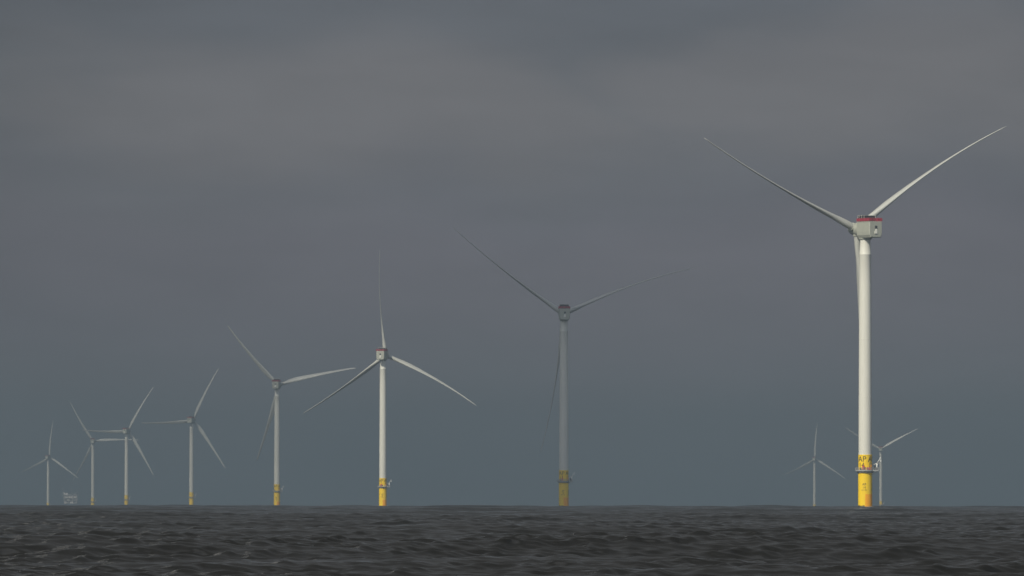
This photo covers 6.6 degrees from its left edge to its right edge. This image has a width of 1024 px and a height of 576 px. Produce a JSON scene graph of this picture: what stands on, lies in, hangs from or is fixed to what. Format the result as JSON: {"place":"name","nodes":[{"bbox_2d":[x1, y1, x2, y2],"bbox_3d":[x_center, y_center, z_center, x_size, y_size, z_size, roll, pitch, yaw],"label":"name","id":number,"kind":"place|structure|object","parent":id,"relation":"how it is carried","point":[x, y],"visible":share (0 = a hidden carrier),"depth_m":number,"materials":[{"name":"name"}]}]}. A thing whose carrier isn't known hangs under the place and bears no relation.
{"place":"outdoors","nodes":[
{"label":"outdoors","id":0,"kind":"place"},
{"bbox_2d":[0,505,1023,575],"bbox_3d":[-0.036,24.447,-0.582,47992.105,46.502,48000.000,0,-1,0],"label":"sea","id":1,"kind":"structure","parent":0,"point":[341,540],"depth_m":364.84,"materials":[{"name":"black liquid"}]},
{"bbox_2d":[22,423,77,504],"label":"wind turbine","id":2,"kind":"object","parent":1,"relation":"in","point":[47,457],"visible":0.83,"depth_m":19793.72,"materials":[{"name":"metal"}]},
{"bbox_2d":[61,490,79,504],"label":"offshore substation","id":3,"kind":"object","parent":1,"relation":"in","point":[70,499],"visible":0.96,"depth_m":18184.88,"materials":[{"name":"metal"}]},
{"bbox_2d":[70,402,137,504],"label":"wind turbine","id":4,"kind":"object","parent":1,"relation":"in","point":[91,449],"visible":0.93,"depth_m":15915.74,"materials":[{"name":"metal"}]},
{"bbox_2d":[83,388,153,504],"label":"wind turbine","id":5,"kind":"object","parent":1,"relation":"in","point":[126,431],"visible":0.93,"depth_m":14116.27,"materials":[{"name":"metal"}]},
{"bbox_2d":[143,368,224,504],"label":"wind turbine","id":6,"kind":"object","parent":1,"relation":"in","point":[191,420],"visible":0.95,"depth_m":12516.89,"materials":[{"name":"metal"}]},
{"bbox_2d":[227,325,354,504],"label":"wind turbine","id":7,"kind":"object","parent":1,"relation":"in","point":[277,384],"visible":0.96,"depth_m":9077.75,"materials":[{"name":"metal"}]},
{"bbox_2d":[304,254,474,505],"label":"wind turbine","id":8,"kind":"object","parent":1,"relation":"in","point":[383,355],"visible":0.93,"depth_m":7333.52,"materials":[{"name":"metal"}]},
{"bbox_2d":[454,228,695,505],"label":"wind turbine","id":9,"kind":"object","parent":1,"relation":"in","point":[563,311],"visible":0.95,"depth_m":5769.88,"materials":[{"name":"metal"}]},
{"bbox_2d":[784,423,843,505],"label":"wind turbine","id":10,"kind":"object","parent":1,"relation":"in","point":[814,460],"visible":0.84,"depth_m":19994.54,"materials":[{"name":"metal"}]},
{"bbox_2d":[706,126,1005,506],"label":"wind turbine","id":11,"kind":"object","parent":1,"relation":"in","point":[864,230],"visible":0.96,"depth_m":3998.07,"materials":[{"name":"metal"}]},
{"bbox_2d":[846,428,916,505],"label":"wind turbine","id":12,"kind":"object","parent":1,"relation":"in","point":[880,448],"visible":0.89,"depth_m":17394.65,"materials":[{"name":"metal"}]},
{"bbox_2d":[0,0,1023,505],"label":"sky","id":13,"kind":"structure","parent":0,"point":[174,173],"materials":[{"name":"grey"}]}
]}

